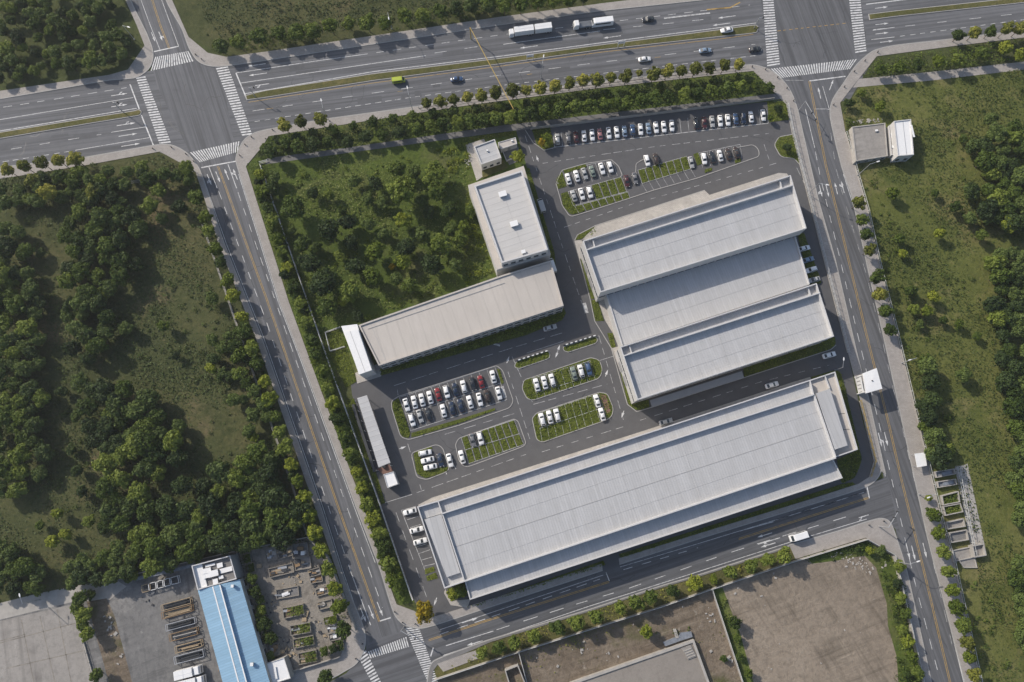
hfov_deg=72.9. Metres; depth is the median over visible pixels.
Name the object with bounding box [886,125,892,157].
link building
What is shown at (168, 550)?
field tree
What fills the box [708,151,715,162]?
parked car
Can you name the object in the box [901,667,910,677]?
bush
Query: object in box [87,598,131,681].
gravel strip
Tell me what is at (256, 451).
field tree
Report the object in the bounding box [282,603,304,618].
material bay
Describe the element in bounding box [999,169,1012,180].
field tree
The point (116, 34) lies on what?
field tree
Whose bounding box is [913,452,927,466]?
bus shelter
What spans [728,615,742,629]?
bush
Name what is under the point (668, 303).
warehouse
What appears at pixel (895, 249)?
scrub
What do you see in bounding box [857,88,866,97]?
bush
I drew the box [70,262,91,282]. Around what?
field tree
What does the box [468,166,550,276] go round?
office block
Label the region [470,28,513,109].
height gantry
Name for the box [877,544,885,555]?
bush
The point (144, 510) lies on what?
field tree
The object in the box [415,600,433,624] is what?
street tree
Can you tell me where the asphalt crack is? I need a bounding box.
[20,9,947,648]
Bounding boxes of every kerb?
[0,0,153,98]
[0,109,141,138]
[13,144,365,677]
[166,0,701,66]
[235,129,602,628]
[245,25,758,99]
[267,64,885,473]
[391,130,835,479]
[427,545,788,681]
[619,470,881,564]
[789,518,931,681]
[830,33,999,681]
[868,0,1023,19]
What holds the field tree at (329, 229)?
on the wooded plot
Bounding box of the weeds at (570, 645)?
[472,617,723,680]
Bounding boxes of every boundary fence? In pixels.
[259,159,412,600]
[787,103,849,352]
[859,400,876,476]
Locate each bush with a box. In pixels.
[0,1,8,12]
[0,23,9,36]
[0,61,9,71]
[0,71,5,83]
[5,2,17,13]
[5,15,16,25]
[8,66,16,73]
[11,71,23,80]
[13,0,27,8]
[14,63,27,73]
[16,42,28,51]
[20,14,28,22]
[20,57,28,65]
[21,193,31,204]
[27,0,36,6]
[27,65,40,75]
[29,48,41,57]
[32,32,42,42]
[34,519,44,529]
[35,247,45,257]
[36,62,46,69]
[40,48,50,58]
[43,5,52,13]
[44,23,55,35]
[44,535,60,547]
[50,57,62,68]
[50,508,63,518]
[54,386,68,396]
[55,5,68,16]
[57,31,67,41]
[58,528,71,539]
[61,42,72,52]
[65,9,79,21]
[66,443,76,455]
[68,26,77,36]
[70,410,80,422]
[71,464,82,476]
[73,1,85,10]
[76,57,86,67]
[76,484,87,497]
[77,25,88,34]
[79,6,91,16]
[81,514,94,527]
[86,31,98,39]
[97,521,110,533]
[104,1,116,10]
[105,19,116,30]
[106,52,116,62]
[120,36,131,47]
[155,213,168,224]
[156,320,169,330]
[171,352,179,359]
[204,363,216,373]
[206,333,218,345]
[206,353,220,363]
[216,366,228,379]
[222,331,234,339]
[224,371,232,381]
[232,325,239,337]
[236,394,249,404]
[239,375,252,387]
[244,354,251,366]
[245,573,257,584]
[247,431,259,441]
[248,585,261,598]
[255,595,265,604]
[255,613,261,619]
[255,616,272,632]
[256,605,266,615]
[261,630,277,644]
[266,182,279,194]
[266,650,274,659]
[275,457,284,469]
[286,226,296,234]
[287,469,297,482]
[306,185,318,198]
[311,242,322,253]
[319,646,327,656]
[323,188,335,199]
[328,643,336,653]
[334,249,344,261]
[336,296,347,306]
[338,204,346,216]
[352,309,364,322]
[389,263,395,269]
[422,205,433,218]
[457,219,470,232]
[465,204,474,216]
[639,624,652,639]
[719,655,727,661]
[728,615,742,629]
[733,633,741,643]
[735,652,743,659]
[744,668,752,677]
[843,98,855,106]
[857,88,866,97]
[865,546,874,554]
[875,100,885,111]
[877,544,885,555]
[885,187,899,198]
[887,187,897,199]
[892,578,903,588]
[893,559,906,572]
[894,233,906,243]
[895,591,907,604]
[896,624,907,635]
[898,249,908,257]
[900,608,911,618]
[901,634,915,648]
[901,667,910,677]
[904,285,918,295]
[905,649,918,664]
[907,304,920,314]
[911,664,925,680]
[914,397,928,411]
[916,319,924,328]
[917,420,932,432]
[921,304,932,315]
[927,290,941,301]
[931,189,939,197]
[933,228,946,238]
[938,316,948,323]
[941,442,954,454]
[949,200,962,211]
[954,318,963,329]
[958,133,968,142]
[972,332,981,340]
[975,228,989,239]
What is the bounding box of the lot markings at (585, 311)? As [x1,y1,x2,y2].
[385,115,827,596]
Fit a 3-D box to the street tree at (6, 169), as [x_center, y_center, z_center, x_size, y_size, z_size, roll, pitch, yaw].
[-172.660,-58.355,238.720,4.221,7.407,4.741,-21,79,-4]
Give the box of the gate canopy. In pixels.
[854,368,881,394]
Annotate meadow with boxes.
[172,0,614,56]
[842,70,1023,681]
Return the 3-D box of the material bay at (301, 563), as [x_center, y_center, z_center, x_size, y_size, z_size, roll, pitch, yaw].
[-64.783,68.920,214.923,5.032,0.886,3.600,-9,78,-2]
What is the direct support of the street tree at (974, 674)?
on the pavement at (915, 446)
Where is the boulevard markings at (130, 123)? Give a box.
[0,0,1023,161]
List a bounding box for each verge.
[246,162,414,604]
[267,71,780,157]
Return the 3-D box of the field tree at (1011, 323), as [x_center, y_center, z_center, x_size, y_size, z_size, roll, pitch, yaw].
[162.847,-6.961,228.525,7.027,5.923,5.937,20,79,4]
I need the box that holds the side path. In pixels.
[0,581,125,619]
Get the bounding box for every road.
[131,0,434,681]
[331,476,899,681]
[761,0,962,681]
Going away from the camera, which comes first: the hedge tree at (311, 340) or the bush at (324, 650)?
the bush at (324, 650)
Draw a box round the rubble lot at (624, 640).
[435,590,740,681]
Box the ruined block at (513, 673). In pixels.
[505,663,524,681]
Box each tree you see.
[0,40,15,54]
[0,162,16,175]
[0,235,17,258]
[0,261,10,284]
[0,287,19,301]
[0,295,5,312]
[0,311,14,330]
[0,390,13,407]
[0,404,16,425]
[0,455,10,476]
[0,542,20,562]
[1,464,17,483]
[2,278,20,289]
[2,346,22,358]
[2,558,21,579]
[3,294,26,314]
[3,376,23,391]
[4,577,24,595]
[5,358,21,371]
[5,421,22,432]
[5,481,28,498]
[7,225,26,238]
[7,265,20,280]
[7,443,32,465]
[8,331,25,345]
[9,28,25,44]
[10,393,30,409]
[10,407,30,425]
[11,360,35,377]
[12,463,30,480]
[13,317,37,336]
[13,557,35,576]
[14,339,30,353]
[14,430,31,444]
[15,243,36,260]
[16,160,33,172]
[19,379,41,401]
[20,277,40,301]
[21,345,40,358]
[22,416,44,434]
[22,580,45,596]
[24,173,41,188]
[24,304,42,320]
[24,403,39,417]
[24,434,44,449]
[26,15,41,29]
[27,193,46,207]
[28,295,46,308]
[28,562,46,585]
[29,332,47,345]
[30,463,47,482]
[31,388,50,407]
[32,155,51,169]
[32,442,55,461]
[35,183,57,200]
[36,170,51,183]
[50,169,67,185]
[51,154,66,166]
[54,18,70,33]
[56,226,71,243]
[56,272,76,288]
[60,260,75,274]
[61,55,77,71]
[61,340,82,356]
[62,215,77,230]
[62,296,76,311]
[63,173,81,188]
[65,244,82,259]
[65,320,88,336]
[66,150,84,165]
[68,230,86,246]
[69,165,89,177]
[69,293,91,311]
[69,603,83,615]
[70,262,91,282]
[70,372,88,393]
[70,563,90,584]
[71,202,88,221]
[72,589,87,605]
[74,188,85,203]
[75,283,96,300]
[75,327,97,345]
[75,398,98,416]
[75,606,92,622]
[76,619,88,631]
[78,251,95,266]
[78,350,97,365]
[79,416,99,435]
[79,625,94,642]
[81,50,97,68]
[81,192,99,207]
[81,236,98,254]
[82,380,95,398]
[83,220,105,238]
[84,430,109,450]
[85,182,99,199]
[85,336,109,353]
[86,588,95,600]
[87,267,105,284]
[88,292,106,312]
[88,571,103,587]
[89,206,112,226]
[89,668,103,681]
[91,173,106,185]
[91,377,115,404]
[91,452,117,476]
[93,182,107,199]
[94,287,109,300]
[94,548,111,566]
[95,236,116,256]
[95,414,116,440]
[95,475,117,498]
[96,323,113,340]
[97,309,116,324]
[97,436,116,453]
[98,253,112,265]
[98,279,117,296]
[99,408,115,421]
[99,501,120,524]
[102,566,118,585]
[103,190,118,205]
[103,225,117,236]
[103,488,124,506]
[104,176,119,191]
[105,394,126,416]
[107,214,123,229]
[107,469,132,489]
[108,203,124,216]
[108,430,126,447]
[109,26,123,41]
[109,264,129,286]
[109,443,131,467]
[109,513,132,532]
[110,251,130,268]
[111,228,130,251]
[112,196,127,206]
[112,413,129,431]
[114,379,133,397]
[115,560,136,579]
[118,495,137,519]
[119,432,146,460]
[120,204,141,225]
[120,400,145,419]
[122,424,141,439]
[126,480,151,505]
[127,216,147,238]
[127,256,143,272]
[127,525,141,543]
[129,571,138,580]
[130,538,144,558]
[132,427,160,455]
[132,457,156,477]
[134,160,148,172]
[134,167,147,179]
[134,389,160,410]
[134,416,157,432]
[135,498,156,523]
[138,519,157,540]
[139,170,157,188]
[139,195,158,214]
[139,553,165,578]
[142,535,165,558]
[143,441,166,462]
[145,407,166,425]
[146,463,166,481]
[149,182,166,197]
[150,426,167,443]
[155,494,176,521]
[156,519,176,530]
[156,554,168,567]
[160,524,185,546]
[162,428,183,454]
[164,545,174,555]
[164,552,179,573]
[166,449,188,467]
[170,200,187,213]
[170,474,193,494]
[171,498,196,521]
[174,540,186,556]
[175,518,192,537]
[177,542,200,563]
[178,160,193,176]
[185,526,205,546]
[186,517,207,533]
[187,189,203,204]
[187,550,204,564]
[191,506,208,526]
[192,534,209,552]
[194,477,213,495]
[197,209,213,222]
[197,491,221,518]
[201,224,214,236]
[202,529,215,547]
[205,459,230,483]
[206,242,223,255]
[208,521,226,536]
[208,532,239,554]
[210,483,226,500]
[211,505,232,524]
[212,38,229,53]
[214,255,225,267]
[220,271,233,285]
[223,519,240,535]
[225,288,240,302]
[226,338,244,352]
[226,468,249,488]
[226,491,244,515]
[229,33,246,50]
[230,346,246,362]
[231,367,248,379]
[232,454,257,475]
[234,311,248,321]
[234,532,253,554]
[236,321,252,339]
[236,497,263,519]
[239,517,265,536]
[241,483,259,500]
[243,440,267,463]
[244,339,258,356]
[245,468,261,483]
[248,27,266,44]
[248,528,270,549]
[249,354,263,370]
[249,480,272,495]
[253,169,266,179]
[254,177,263,184]
[254,184,269,198]
[255,397,271,411]
[256,195,268,202]
[256,501,272,514]
[257,374,271,388]
[258,450,279,466]
[258,460,277,482]
[258,486,290,508]
[259,142,271,151]
[261,200,274,213]
[261,390,279,406]
[262,144,276,158]
[262,522,275,539]
[263,506,290,527]
[265,215,278,228]
[266,227,276,233]
[268,210,277,218]
[268,410,281,422]
[270,25,286,41]
[270,232,285,244]
[270,524,296,551]
[272,135,280,145]
[272,424,285,439]
[275,437,292,456]
[276,117,291,132]
[276,245,287,257]
[278,135,290,148]
[279,194,304,218]
[279,269,291,279]
[280,256,288,262]
[280,261,292,274]
[283,516,303,533]
[284,456,298,470]
[284,499,309,520]
[286,278,299,293]
[287,23,305,39]
[289,290,299,300]
[290,132,300,140]
[290,138,304,153]
[291,473,303,488]
[294,114,306,128]
[294,235,312,252]
[294,295,306,309]
[295,489,312,505]
[296,253,321,272]
[297,316,313,328]
[298,306,308,314]
[302,507,317,523]
[303,21,321,39]
[304,326,311,333]
[304,334,318,345]
[306,135,320,152]
[306,524,323,540]
[308,127,317,137]
[309,267,336,296]
[310,341,321,350]
[310,347,321,359]
[312,541,328,558]
[313,112,327,125]
[315,364,328,378]
[316,299,337,316]
[317,218,339,242]
[317,669,332,681]
[321,18,338,34]
[321,381,334,393]
[321,560,336,577]
[322,136,335,147]
[322,373,333,381]
[324,392,333,398]
[324,395,340,411]
[326,581,343,596]
[327,123,337,134]
[328,413,346,425]
[329,599,349,615]
[335,620,351,639]
[336,422,348,431]
[337,215,357,229]
[337,278,359,302]
[338,431,349,444]
[341,15,355,29]
[341,135,353,148]
[341,440,350,448]
[341,447,357,460]
[343,234,357,250]
[344,258,365,274]
[347,460,356,464]
[348,120,357,129]
[350,464,362,477]
[354,480,368,494]
[355,474,366,482]
[357,130,373,143]
[358,12,374,31]
[359,496,374,512]
[363,266,381,284]
[363,489,373,497]
[364,509,381,528]
[365,241,385,260]
[367,115,377,126]
[368,175,382,191]
[369,526,389,540]
[372,534,381,546]
[374,128,388,140]
[376,539,389,557]
[376,551,387,559]
[378,15,391,30]
[378,555,396,570]
[385,175,416,203]
[385,567,402,588]
[386,160,405,175]
[387,113,398,122]
[391,125,406,137]
[392,255,411,269]
[393,212,411,226]
[396,237,417,254]
[397,7,410,24]
[399,278,419,292]
[407,110,417,120]
[408,121,423,135]
[415,8,431,20]
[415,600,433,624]
[420,254,444,275]
[421,97,431,108]
[421,160,444,185]
[425,119,436,131]
[425,179,445,200]
[427,107,438,118]
[430,233,451,254]
[432,3,446,19]
[433,94,447,107]
[436,116,452,131]
[440,200,458,217]
[446,589,456,600]
[447,93,459,106]
[447,104,458,115]
[449,0,462,15]
[451,230,468,247]
[452,115,464,130]
[453,583,467,596]
[461,91,473,102]
[462,0,479,12]
[463,113,476,127]
[471,103,481,112]
[475,88,486,101]
[475,645,487,659]
[476,113,489,125]
[479,0,496,11]
[482,0,497,13]
[488,88,501,99]
[489,112,502,125]
[491,85,501,100]
[491,640,506,654]
[494,101,505,110]
[496,0,511,14]
[503,109,516,124]
[505,82,521,99]
[507,634,520,650]
[509,149,525,162]
[513,0,528,14]
[513,109,529,122]
[520,85,532,95]
[523,99,530,106]
[524,106,537,119]
[526,628,541,643]
[532,0,544,11]
[533,80,547,94]
[538,103,552,117]
[538,138,545,146]
[541,132,552,143]
[547,0,560,9]
[548,95,557,104]
[548,620,565,635]
[549,79,561,93]
[552,100,566,116]
[561,0,576,7]
[564,76,575,90]
[565,98,582,114]
[566,614,585,631]
[575,92,584,100]
[576,73,590,87]
[581,98,598,113]
[587,610,603,624]
[589,71,604,88]
[597,97,612,112]
[601,89,610,99]
[605,72,616,84]
[609,96,621,109]
[614,599,626,614]
[618,68,632,83]
[621,95,633,108]
[628,594,644,609]
[629,84,637,95]
[635,70,642,76]
[635,93,649,106]
[642,589,657,605]
[646,66,660,81]
[648,89,661,107]
[655,81,665,91]
[660,63,674,79]
[662,89,675,103]
[666,584,680,596]
[675,65,687,76]
[678,86,690,101]
[681,79,691,88]
[686,574,702,591]
[689,61,703,76]
[691,86,706,99]
[703,62,715,74]
[704,83,719,98]
[709,75,719,84]
[709,573,717,584]
[718,80,735,97]
[719,58,730,73]
[722,565,737,577]
[734,58,744,71]
[734,79,749,95]
[735,73,744,80]
[744,558,758,573]
[751,79,760,89]
[759,552,776,566]
[763,81,774,91]
[767,114,773,120]
[773,104,782,112]
[776,546,791,564]
[782,143,791,150]
[851,195,866,209]
[856,214,869,225]
[860,228,873,239]
[862,243,876,256]
[869,268,885,284]
[871,287,888,300]
[874,64,886,75]
[877,304,894,317]
[883,323,897,335]
[893,60,906,73]
[912,57,924,70]
[918,356,937,375]
[918,405,937,426]
[921,373,940,390]
[922,426,946,445]
[923,391,943,408]
[924,495,932,500]
[925,507,942,521]
[929,441,953,470]
[930,524,945,540]
[932,54,945,68]
[936,543,951,559]
[940,565,957,577]
[944,583,960,596]
[948,599,967,616]
[951,29,967,41]
[951,53,967,66]
[953,616,971,635]
[957,635,976,652]
[962,649,976,663]
[963,184,980,199]
[965,138,981,154]
[965,182,980,198]
[965,667,981,681]
[966,26,981,40]
[974,148,995,170]
[975,45,989,59]
[976,198,999,218]
[977,136,994,153]
[980,183,995,197]
[981,168,1001,180]
[982,254,1008,270]
[982,295,1005,311]
[984,24,996,37]
[985,121,1007,142]
[986,309,1010,326]
[987,188,1009,206]
[987,210,1004,223]
[989,267,1014,283]
[992,154,1008,173]
[994,142,1011,156]
[994,282,1011,295]
[994,350,1012,369]
[994,371,1018,392]
[995,176,1012,191]
[996,325,1010,342]
[997,20,1014,37]
[998,40,1013,53]
[998,198,1017,216]
[998,216,1017,233]
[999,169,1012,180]
[1001,303,1013,315]
[1001,343,1019,357]
[1001,385,1023,399]
[1001,396,1023,417]
[1002,213,1023,231]
[1003,129,1023,146]
[1004,359,1023,375]
[1004,471,1023,485]
[1005,119,1022,131]
[1005,284,1023,300]
[1005,312,1017,327]
[1005,419,1023,435]
[1006,157,1020,174]
[1006,183,1021,201]
[1006,568,1023,592]
[1007,455,1023,471]
[1007,482,1023,500]
[1008,246,1020,260]
[1008,261,1023,271]
[1008,299,1023,312]
[1009,269,1023,288]
[1009,324,1023,337]
[1010,554,1023,571]
[1011,21,1023,36]
[1013,140,1023,159]
[1013,312,1023,325]
[1014,47,1023,60]
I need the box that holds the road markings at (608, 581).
[429,497,868,640]
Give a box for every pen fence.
[325,326,344,351]
[955,466,976,554]
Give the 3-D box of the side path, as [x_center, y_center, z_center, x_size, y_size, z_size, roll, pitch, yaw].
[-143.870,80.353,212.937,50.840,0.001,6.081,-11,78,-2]
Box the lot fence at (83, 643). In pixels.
[74,616,92,672]
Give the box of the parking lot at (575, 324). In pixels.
[351,100,874,616]
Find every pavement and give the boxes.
[0,0,152,97]
[0,145,364,681]
[167,0,692,65]
[236,130,602,627]
[267,65,884,473]
[428,549,781,681]
[438,651,477,671]
[619,467,880,563]
[790,519,930,681]
[831,32,1023,681]
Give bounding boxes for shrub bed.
[380,317,559,374]
[392,399,407,436]
[443,566,757,672]
[471,561,603,606]
[527,171,552,249]
[622,482,852,555]
[839,376,861,477]
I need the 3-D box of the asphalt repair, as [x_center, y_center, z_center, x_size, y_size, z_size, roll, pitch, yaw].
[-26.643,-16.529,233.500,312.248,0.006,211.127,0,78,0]
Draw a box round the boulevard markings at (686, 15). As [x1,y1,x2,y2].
[664,12,709,18]
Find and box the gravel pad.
[378,465,392,473]
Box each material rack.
[160,597,192,610]
[161,604,193,618]
[165,616,196,630]
[169,626,199,641]
[173,648,205,664]
[174,639,203,653]
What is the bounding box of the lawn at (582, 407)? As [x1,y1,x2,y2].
[320,101,860,598]
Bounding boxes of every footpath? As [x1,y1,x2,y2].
[265,94,779,163]
[853,62,1023,87]
[955,464,985,557]
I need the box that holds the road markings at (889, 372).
[831,137,951,642]
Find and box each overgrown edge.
[713,588,752,681]
[808,540,916,681]
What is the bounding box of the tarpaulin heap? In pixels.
[663,628,692,645]
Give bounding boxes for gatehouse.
[474,139,501,169]
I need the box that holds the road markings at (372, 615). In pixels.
[141,1,437,681]
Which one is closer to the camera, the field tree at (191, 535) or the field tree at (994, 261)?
the field tree at (191, 535)
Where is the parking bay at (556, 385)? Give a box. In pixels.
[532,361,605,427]
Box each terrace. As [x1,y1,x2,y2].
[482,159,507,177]
[504,145,518,164]
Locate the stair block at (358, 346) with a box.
[341,324,376,377]
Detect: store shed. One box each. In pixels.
[267,655,294,681]
[498,137,516,152]
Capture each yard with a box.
[0,552,239,681]
[233,538,351,669]
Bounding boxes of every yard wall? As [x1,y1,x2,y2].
[138,537,357,630]
[292,656,340,671]
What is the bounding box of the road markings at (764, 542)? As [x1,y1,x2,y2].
[430,487,869,655]
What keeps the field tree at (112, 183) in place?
on the rough field
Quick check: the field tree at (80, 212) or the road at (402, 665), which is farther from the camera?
the field tree at (80, 212)
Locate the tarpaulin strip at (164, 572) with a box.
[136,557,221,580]
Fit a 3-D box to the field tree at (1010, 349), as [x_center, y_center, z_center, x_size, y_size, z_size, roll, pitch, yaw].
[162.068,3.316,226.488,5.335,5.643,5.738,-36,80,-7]
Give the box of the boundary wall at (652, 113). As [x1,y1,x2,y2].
[530,97,774,129]
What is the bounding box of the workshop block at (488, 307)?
[359,260,563,369]
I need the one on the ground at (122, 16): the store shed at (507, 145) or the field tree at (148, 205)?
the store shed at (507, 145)
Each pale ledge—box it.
[355,364,380,383]
[418,377,810,505]
[444,589,469,607]
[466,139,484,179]
[575,240,581,258]
[582,173,787,240]
[598,300,616,341]
[612,347,620,371]
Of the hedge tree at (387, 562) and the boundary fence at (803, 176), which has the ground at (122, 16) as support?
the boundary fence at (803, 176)
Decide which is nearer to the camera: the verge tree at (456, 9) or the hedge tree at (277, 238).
the hedge tree at (277, 238)
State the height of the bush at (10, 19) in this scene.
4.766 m
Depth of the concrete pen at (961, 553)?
215.59 m
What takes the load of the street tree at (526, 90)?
on the pavement at (781, 93)
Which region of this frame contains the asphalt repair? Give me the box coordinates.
[0,16,931,624]
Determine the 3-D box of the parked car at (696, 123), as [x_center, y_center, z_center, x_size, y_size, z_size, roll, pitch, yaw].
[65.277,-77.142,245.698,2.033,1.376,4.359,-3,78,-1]
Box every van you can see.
[392,76,404,83]
[537,198,545,212]
[549,258,556,272]
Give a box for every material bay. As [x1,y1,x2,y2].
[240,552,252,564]
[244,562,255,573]
[264,547,278,561]
[266,642,280,655]
[268,562,294,577]
[275,585,299,598]
[277,546,292,558]
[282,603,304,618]
[290,621,311,635]
[291,542,309,558]
[293,635,314,648]
[294,556,311,570]
[298,649,317,664]
[308,567,321,577]
[310,574,322,583]
[315,586,328,596]
[317,599,332,609]
[323,615,337,625]
[326,623,338,632]
[328,631,342,641]
[331,638,344,651]
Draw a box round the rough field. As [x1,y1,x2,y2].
[0,152,328,602]
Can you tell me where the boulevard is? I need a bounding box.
[0,0,1023,165]
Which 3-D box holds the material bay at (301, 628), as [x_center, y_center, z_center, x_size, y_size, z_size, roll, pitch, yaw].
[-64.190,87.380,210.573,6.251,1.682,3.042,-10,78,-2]
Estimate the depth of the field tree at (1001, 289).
228.80 m
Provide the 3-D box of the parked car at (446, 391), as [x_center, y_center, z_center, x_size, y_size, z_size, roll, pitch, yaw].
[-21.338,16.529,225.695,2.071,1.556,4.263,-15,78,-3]
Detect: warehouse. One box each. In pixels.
[417,372,857,599]
[579,175,805,301]
[604,236,809,347]
[615,283,833,407]
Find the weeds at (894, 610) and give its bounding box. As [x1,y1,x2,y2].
[828,541,918,681]
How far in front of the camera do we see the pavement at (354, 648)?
224.96 m
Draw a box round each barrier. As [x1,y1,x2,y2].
[516,350,546,360]
[563,335,595,345]
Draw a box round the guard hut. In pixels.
[383,471,398,487]
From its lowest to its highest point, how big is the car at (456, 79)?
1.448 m
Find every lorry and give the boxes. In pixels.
[173,664,203,680]
[178,674,206,681]
[508,22,551,37]
[573,20,591,29]
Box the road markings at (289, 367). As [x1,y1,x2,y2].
[152,1,379,621]
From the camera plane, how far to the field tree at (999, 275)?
227.92 m
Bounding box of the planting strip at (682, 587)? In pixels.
[434,548,794,677]
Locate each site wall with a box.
[434,539,894,680]
[518,653,526,681]
[711,590,742,681]
[892,555,924,681]
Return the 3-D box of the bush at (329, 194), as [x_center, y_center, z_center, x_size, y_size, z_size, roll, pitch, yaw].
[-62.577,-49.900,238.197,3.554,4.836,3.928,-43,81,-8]
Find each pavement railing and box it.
[418,66,745,107]
[845,131,982,681]
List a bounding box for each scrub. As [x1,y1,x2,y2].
[0,158,314,601]
[2,176,306,574]
[202,222,345,618]
[203,0,528,49]
[211,0,573,50]
[277,147,487,302]
[283,143,481,342]
[335,274,485,359]
[442,142,491,280]
[717,599,739,646]
[804,539,921,681]
[846,99,1021,623]
[855,73,1023,681]
[864,179,954,452]
[966,580,1010,669]
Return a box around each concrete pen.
[933,469,955,477]
[935,479,956,487]
[939,491,959,504]
[941,503,962,515]
[944,518,965,528]
[946,529,968,542]
[952,547,973,561]
[959,557,977,567]
[968,543,986,556]
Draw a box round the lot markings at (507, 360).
[399,123,767,604]
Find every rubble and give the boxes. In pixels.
[103,616,123,664]
[142,597,209,664]
[158,571,177,579]
[251,543,330,661]
[252,552,330,660]
[536,606,682,667]
[705,607,732,662]
[831,552,886,574]
[853,118,882,123]
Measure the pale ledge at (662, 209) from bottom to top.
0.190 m
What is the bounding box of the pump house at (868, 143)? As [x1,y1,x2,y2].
[848,123,887,163]
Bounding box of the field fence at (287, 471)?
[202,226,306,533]
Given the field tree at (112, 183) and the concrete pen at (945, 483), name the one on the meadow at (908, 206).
the concrete pen at (945, 483)
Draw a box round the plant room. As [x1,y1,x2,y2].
[192,554,243,589]
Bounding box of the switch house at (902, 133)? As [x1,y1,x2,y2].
[890,119,914,162]
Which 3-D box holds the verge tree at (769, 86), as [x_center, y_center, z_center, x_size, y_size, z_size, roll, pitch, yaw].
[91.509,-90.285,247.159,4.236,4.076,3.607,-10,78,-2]
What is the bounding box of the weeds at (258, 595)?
[240,559,279,657]
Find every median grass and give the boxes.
[0,110,140,137]
[246,25,758,98]
[869,0,1023,18]
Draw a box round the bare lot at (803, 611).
[713,538,897,681]
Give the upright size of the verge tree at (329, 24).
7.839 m
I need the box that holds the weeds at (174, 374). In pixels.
[0,154,319,596]
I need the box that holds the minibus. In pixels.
[788,530,808,541]
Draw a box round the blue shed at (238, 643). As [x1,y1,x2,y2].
[198,577,271,681]
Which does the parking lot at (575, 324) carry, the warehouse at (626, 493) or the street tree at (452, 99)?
the warehouse at (626, 493)
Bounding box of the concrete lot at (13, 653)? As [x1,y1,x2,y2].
[0,605,93,681]
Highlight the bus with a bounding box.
[591,16,613,27]
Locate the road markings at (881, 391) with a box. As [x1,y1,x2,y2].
[809,82,950,681]
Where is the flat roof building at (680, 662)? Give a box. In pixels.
[570,639,708,681]
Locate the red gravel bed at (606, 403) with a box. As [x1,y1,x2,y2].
[601,395,610,413]
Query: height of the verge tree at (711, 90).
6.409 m
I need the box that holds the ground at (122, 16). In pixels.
[0,0,1023,681]
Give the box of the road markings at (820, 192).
[772,59,963,681]
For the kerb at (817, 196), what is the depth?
241.57 m
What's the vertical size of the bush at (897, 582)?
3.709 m
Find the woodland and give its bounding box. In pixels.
[0,0,1023,652]
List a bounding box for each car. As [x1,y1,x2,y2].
[403,398,409,411]
[403,507,416,515]
[408,413,415,426]
[409,526,423,533]
[411,395,417,408]
[413,537,427,545]
[416,409,423,422]
[418,393,425,406]
[418,449,431,456]
[421,456,434,463]
[423,463,436,470]
[425,407,431,420]
[426,391,433,403]
[434,388,441,400]
[437,453,443,466]
[439,404,446,417]
[443,385,449,398]
[446,453,453,466]
[448,401,455,414]
[450,76,462,82]
[452,383,458,395]
[457,399,464,411]
[458,450,465,463]
[460,380,466,392]
[466,395,473,408]
[469,377,475,390]
[469,433,475,446]
[476,393,482,405]
[476,431,483,444]
[477,375,484,388]
[484,389,490,402]
[489,370,496,382]
[495,386,501,399]
[533,378,539,391]
[538,413,545,425]
[541,376,547,388]
[543,324,556,331]
[546,410,552,423]
[548,374,555,386]
[553,409,560,421]
[554,133,559,144]
[565,132,570,143]
[565,173,571,184]
[570,190,576,201]
[570,367,577,379]
[573,131,578,142]
[573,170,579,181]
[577,364,584,376]
[578,188,584,199]
[581,130,586,141]
[581,167,587,179]
[585,362,592,375]
[586,186,592,197]
[588,166,595,177]
[589,129,594,140]
[593,394,600,407]
[597,128,602,139]
[598,162,604,174]
[598,407,605,420]
[606,127,611,138]
[606,161,613,172]
[614,126,619,137]
[621,126,626,136]
[623,175,629,186]
[630,124,634,135]
[631,172,637,183]
[638,56,650,62]
[638,123,642,134]
[641,16,653,22]
[643,155,650,165]
[645,123,650,133]
[652,153,659,164]
[653,121,658,132]
[658,418,672,425]
[661,121,666,132]
[669,120,674,130]
[687,156,694,167]
[693,118,698,128]
[699,47,711,53]
[700,153,706,164]
[701,117,707,128]
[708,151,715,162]
[709,116,714,126]
[716,150,722,161]
[717,115,723,126]
[720,27,732,33]
[724,148,731,159]
[725,114,730,125]
[732,113,738,124]
[733,147,739,158]
[740,112,745,123]
[748,111,753,122]
[749,46,761,52]
[760,109,765,120]
[764,381,778,388]
[799,245,809,251]
[803,256,813,263]
[806,266,817,273]
[808,276,820,283]
[822,351,835,358]
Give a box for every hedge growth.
[247,161,408,602]
[257,71,776,156]
[862,38,1023,76]
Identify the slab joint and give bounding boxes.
[0,610,87,681]
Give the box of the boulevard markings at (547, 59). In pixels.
[251,2,844,108]
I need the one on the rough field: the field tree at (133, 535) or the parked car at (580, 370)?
the field tree at (133, 535)
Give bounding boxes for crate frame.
[141,583,152,592]
[148,581,159,590]
[155,579,166,588]
[162,578,173,586]
[169,575,180,584]
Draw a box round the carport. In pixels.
[352,395,391,471]
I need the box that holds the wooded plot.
[249,132,554,377]
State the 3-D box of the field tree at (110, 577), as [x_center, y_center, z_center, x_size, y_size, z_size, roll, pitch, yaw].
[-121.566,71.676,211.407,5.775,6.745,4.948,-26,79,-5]

